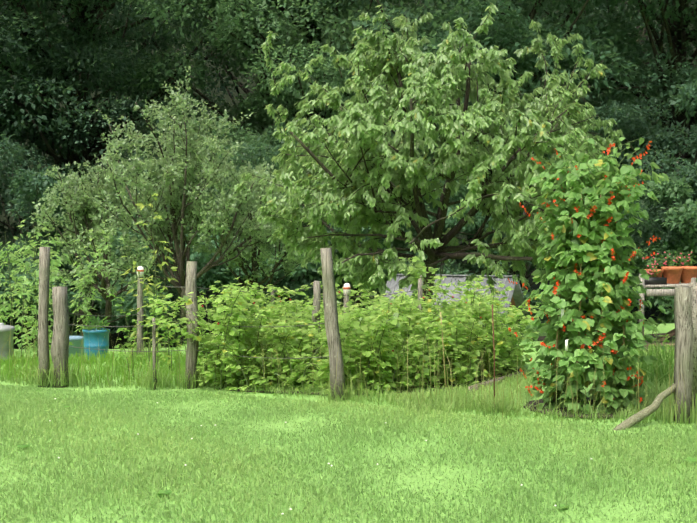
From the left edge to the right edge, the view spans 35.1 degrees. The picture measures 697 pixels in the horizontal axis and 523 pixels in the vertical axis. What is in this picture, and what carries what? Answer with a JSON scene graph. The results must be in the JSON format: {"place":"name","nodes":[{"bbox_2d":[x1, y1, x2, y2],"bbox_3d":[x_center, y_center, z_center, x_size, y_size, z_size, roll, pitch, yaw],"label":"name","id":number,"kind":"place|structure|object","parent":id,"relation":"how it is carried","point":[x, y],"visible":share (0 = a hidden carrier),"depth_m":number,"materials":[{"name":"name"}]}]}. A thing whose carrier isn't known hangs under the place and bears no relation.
{"place":"outdoors","nodes":[
{"label":"outdoors","id":0,"kind":"place"},
{"bbox_2d":[0,0,696,522],"bbox_3d":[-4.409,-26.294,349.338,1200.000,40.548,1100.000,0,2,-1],"label":"ground","id":1,"kind":"structure","parent":0,"point":[406,480],"depth_m":8.10,"materials":[{"name":"green plant"}]},
{"bbox_2d":[0,323,14,359],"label":"grey bin","id":2,"kind":"object","parent":1,"relation":"on","point":[7,330],"visible":0.94,"depth_m":14.08,"materials":[{"name":"grey plastic"}]},
{"bbox_2d":[0,219,125,357],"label":"shrub","id":3,"kind":"object","parent":1,"relation":"on","point":[26,281],"depth_m":17.38,"materials":[{"name":"green plant"}]},
{"bbox_2d":[69,336,83,356],"bbox_3d":[-4.264,1.377,16.897,0.500,0.440,0.500,0,2,-1],"label":"grey blue tub","id":4,"kind":"object","parent":1,"relation":"on","point":[76,340],"visible":0.25,"depth_m":16.73,"materials":[{"name":"grey plastic"}]},
{"bbox_2d":[82,328,109,359],"bbox_3d":[-3.450,1.149,15.103,0.371,0.440,0.371,0,2,-1],"label":"blue barrel","id":5,"kind":"object","parent":1,"relation":"on","point":[93,338],"visible":0.71,"depth_m":14.96,"materials":[{"name":"blue plastic"}]},
{"bbox_2d":[85,314,110,330],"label":"barrel plant leaves","id":6,"kind":"object","parent":5,"relation":"on","point":[92,325],"visible":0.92,"depth_m":15.08,"materials":[{"name":"green plant"}]},
{"bbox_2d":[0,347,223,386],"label":"weed grass","id":7,"kind":"structure","parent":1,"relation":"on","point":[93,360],"depth_m":13.13,"materials":[{"name":"green plant"}]},
{"bbox_2d":[13,289,244,379],"bbox_3d":[-2.657,0.952,13.930,2.937,1.288,3.870,0,2,-1],"label":"weed","id":8,"kind":"object","parent":1,"relation":"on","point":[130,346],"depth_m":14.13,"materials":[{"name":"green plant"}]},
{"bbox_2d":[120,193,181,369],"bbox_3d":[-2.330,0.247,12.991,0.737,2.085,0.715,0,2,-1],"label":"sapling","id":9,"kind":"object","parent":1,"relation":"on","point":[173,268],"depth_m":12.94,"materials":[{"name":"green plant"}]},
{"bbox_2d":[152,318,155,389],"bbox_3d":[-2.046,1.009,11.622,0.034,0.836,0.054,-1,2,-23],"label":"thin stake","id":10,"kind":"object","parent":1,"relation":"on","point":[154,342],"visible":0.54,"depth_m":11.61,"materials":[{"name":"grey wood"}]},
{"bbox_2d":[30,66,317,323],"bbox_3d":[-3.420,-1.248,21.534,5.783,4.818,4.428,0,2,-1],"label":"plum tree","id":11,"kind":"object","parent":1,"relation":"on","point":[83,201],"depth_m":20.95,"materials":[{"name":"green plant"}]},
{"bbox_2d":[49,398,591,514],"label":"clover flowers","id":12,"kind":"object","parent":1,"relation":"on","point":[328,463],"visible":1,"depth_m":7.66,"materials":[{"name":"white plant"}]},
{"bbox_2d":[144,256,538,393],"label":"raspberry bushes","id":13,"kind":"object","parent":1,"relation":"on","point":[466,313],"visible":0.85,"depth_m":11.57,"materials":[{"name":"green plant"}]},
{"bbox_2d":[202,288,486,350],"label":"raspberry berries","id":14,"kind":"object","parent":13,"relation":"on","point":[339,292],"visible":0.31,"depth_m":11.95,"materials":[{"name":"red food"}]},
{"bbox_2d":[0,321,695,425],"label":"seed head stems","id":15,"kind":"object","parent":1,"relation":"on","point":[451,386],"visible":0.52,"depth_m":10.35,"materials":[{"name":"green plant"}]},
{"bbox_2d":[0,0,696,348],"bbox_3d":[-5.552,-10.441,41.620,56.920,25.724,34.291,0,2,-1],"label":"background trees","id":16,"kind":"object","parent":1,"relation":"on","point":[92,54],"visible":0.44,"depth_m":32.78,"materials":[{"name":"green plant"}]},
{"bbox_2d":[0,0,696,349],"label":"forest tree leaves","id":17,"kind":"object","parent":1,"relation":"on","point":[614,37],"visible":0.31,"depth_m":31.22,"materials":[{"name":"green plant"}]},
{"bbox_2d":[0,372,696,428],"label":"rough grass","id":18,"kind":"structure","parent":1,"relation":"on","point":[384,397],"depth_m":10.23,"materials":[{"name":"green plant"}]},
{"bbox_2d":[12,336,696,425],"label":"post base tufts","id":19,"kind":"object","parent":1,"relation":"on","point":[51,376],"visible":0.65,"depth_m":11.47,"materials":[{"name":"green plant"}]},
{"bbox_2d":[18,406,696,508],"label":"lawn weed rosettes","id":20,"kind":"object","parent":1,"relation":"on","point":[167,492],"visible":0.92,"depth_m":6.85,"materials":[{"name":"green plant"}]},
{"bbox_2d":[38,247,693,423],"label":"fence posts","id":21,"kind":"object","parent":1,"relation":"on","point":[683,354],"visible":0.88,"depth_m":10.62,"materials":[{"name":"brown wood"}]},
{"bbox_2d":[49,282,417,358],"bbox_3d":[-1.309,0.582,12.669,3.560,0.701,3.224,1,2,18],"label":"fence wire","id":22,"kind":"object","parent":21,"relation":"attached to","point":[205,323],"visible":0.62,"depth_m":11.79,"materials":[{"name":"grey metal"}]},
{"bbox_2d":[228,367,518,394],"bbox_3d":[0.319,1.274,12.578,3.368,0.047,3.610,0,2,-1],"label":"soil bed","id":23,"kind":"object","parent":1,"relation":"on","point":[513,371],"depth_m":11.66,"materials":[{"name":"brown soil"}]},
{"bbox_2d":[137,275,695,408],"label":"wooden stakes","id":24,"kind":"object","parent":1,"relation":"on","point":[316,299],"visible":0.27,"depth_m":13.60,"materials":[{"name":"brown wood"}]},
{"bbox_2d":[137,266,350,294],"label":"post caps","id":25,"kind":"object","parent":24,"relation":"attached to","point":[141,274],"visible":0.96,"depth_m":12.93,"materials":[{"name":"plastic"}]},
{"bbox_2d":[689,282,696,393],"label":"fence post","id":26,"kind":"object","parent":24,"relation":"attached to","point":[694,313],"depth_m":9.53,"materials":[{"name":"wood"}]},
{"bbox_2d":[234,3,623,311],"bbox_3d":[1.193,-1.426,17.242,5.839,5.410,5.087,1,2,24],"label":"cherry tree","id":27,"kind":"object","parent":1,"relation":"on","point":[371,132],"depth_m":16.62,"materials":[{"name":"green plant"}]},
{"bbox_2d":[440,312,445,386],"bbox_3d":[0.961,0.975,11.157,0.076,0.929,0.009,1,2,19],"label":"bamboo stake","id":28,"kind":"object","parent":1,"relation":"on","point":[443,351],"visible":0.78,"depth_m":11.15,"materials":[{"name":"beige"}]},
{"bbox_2d":[379,274,527,321],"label":"shed roof","id":29,"kind":"structure","parent":1,"relation":"on","point":[392,285],"depth_m":25.65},
{"bbox_2d":[386,368,543,412],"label":"path grass","id":30,"kind":"structure","parent":1,"relation":"on","point":[511,379],"depth_m":10.71,"materials":[{"name":"green plant"}]},
{"bbox_2d":[492,304,494,395],"bbox_3d":[1.304,0.929,9.919,0.020,1.088,0.043,-1,2,-35],"label":"rusty rod","id":31,"kind":"object","parent":1,"relation":"on","point":[493,348],"visible":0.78,"depth_m":9.91,"materials":[{"name":"brown metal"}]},
{"bbox_2d":[468,370,524,391],"bbox_3d":[1.603,1.292,11.785,0.024,0.100,1.557,1,2,30],"label":"bed edging board","id":32,"kind":"object","parent":1,"relation":"on","point":[472,387],"visible":0.36,"depth_m":11.51,"materials":[{"name":"brown wood"}]},
{"bbox_2d":[523,397,647,417],"bbox_3d":[2.241,1.356,10.283,1.240,0.006,1.221,0,2,-1],"label":"soil patch","id":33,"kind":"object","parent":1,"relation":"on","point":[561,408],"depth_m":10.12,"materials":[{"name":"soil"}]},
{"bbox_2d":[508,141,668,413],"bbox_3d":[2.220,0.212,10.296,1.526,2.577,1.586,0,2,-1],"label":"bean","id":34,"kind":"object","parent":33,"relation":"on","point":[608,283],"depth_m":9.98,"materials":[{"name":"green plant"}]},
{"bbox_2d":[550,137,643,178],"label":"bean tendril leaves","id":35,"kind":"object","parent":34,"relation":"attached to","point":[614,150],"visible":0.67,"depth_m":10.10,"materials":[{"name":"green plant"}]},
{"bbox_2d":[553,176,626,406],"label":"bean poles","id":36,"kind":"object","parent":1,"relation":"on","point":[622,328],"visible":0.1,"depth_m":10.09,"materials":[{"name":"brown wood"}]},
{"bbox_2d":[531,333,674,349],"bbox_3d":[4.821,1.191,16.031,4.233,0.076,2.860,0,2,-1],"label":"bare soil patch","id":37,"kind":"object","parent":1,"relation":"on","point":[671,339],"visible":0.14,"depth_m":16.66,"materials":[{"name":"brown soil"}]},
{"bbox_2d":[614,383,675,430],"bbox_3d":[2.510,1.271,9.349,0.847,0.420,0.086,-1,2,-35],"label":"wooden log","id":38,"kind":"object","parent":1,"relation":"on","point":[636,418],"visible":0.75,"depth_m":9.33,"materials":[{"name":"brown wood"}]},
{"bbox_2d":[627,309,674,366],"bbox_3d":[4.014,0.984,14.477,1.050,0.597,4.675,0,2,13],"label":"shrub","id":39,"kind":"object","parent":1,"relation":"on","point":[650,345],"depth_m":14.49,"materials":[{"name":"green plant"}]},
{"bbox_2d":[631,332,674,388],"bbox_3d":[3.423,1.034,11.835,1.879,0.639,2.395,0,2,-1],"label":"grass clump","id":40,"kind":"object","parent":1,"relation":"on","point":[663,364],"depth_m":11.57,"materials":[{"name":"green plant"}]},
{"bbox_2d":[610,342,696,419],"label":"grass","id":41,"kind":"structure","parent":1,"relation":"on","point":[653,392],"depth_m":10.55,"materials":[{"name":"green plant"}]},
{"bbox_2d":[629,274,688,336],"bbox_3d":[4.967,0.681,16.444,1.730,1.030,0.776,0,2,-13],"label":"potting table","id":42,"kind":"object","parent":1,"relation":"on","point":[661,292],"visible":0.19,"depth_m":15.94,"materials":[{"name":"grey wood"}]},
{"bbox_2d":[645,277,666,284],"bbox_3d":[4.418,0.283,16.163,0.380,0.100,0.280,0,2,-13],"label":"seed tray","id":43,"kind":"object","parent":42,"relation":"on","point":[657,281],"visible":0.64,"depth_m":16.04,"materials":[{"name":"black plastic"}]},
{"bbox_2d":[645,266,696,283],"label":"flower pots","id":44,"kind":"object","parent":42,"relation":"on","point":[677,274],"visible":0.73,"depth_m":16.35,"materials":[{"name":"ceramic"}]},
{"bbox_2d":[642,250,696,276],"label":"pot plant","id":45,"kind":"object","parent":44,"relation":"in","point":[667,257],"depth_m":16.41,"materials":[{"name":"plant"}]},
{"bbox_2d":[644,328,674,346],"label":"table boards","id":46,"kind":"object","parent":1,"relation":"on","point":[671,333],"visible":0.22,"depth_m":16.51,"materials":[{"name":"wood"}]},
{"bbox_2d":[561,309,567,350],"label":"bean labels","id":47,"kind":"object","parent":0,"point":[566,341],"visible":0.93,"depth_m":9.83,"materials":[{"name":"white plastic"}]}
]}

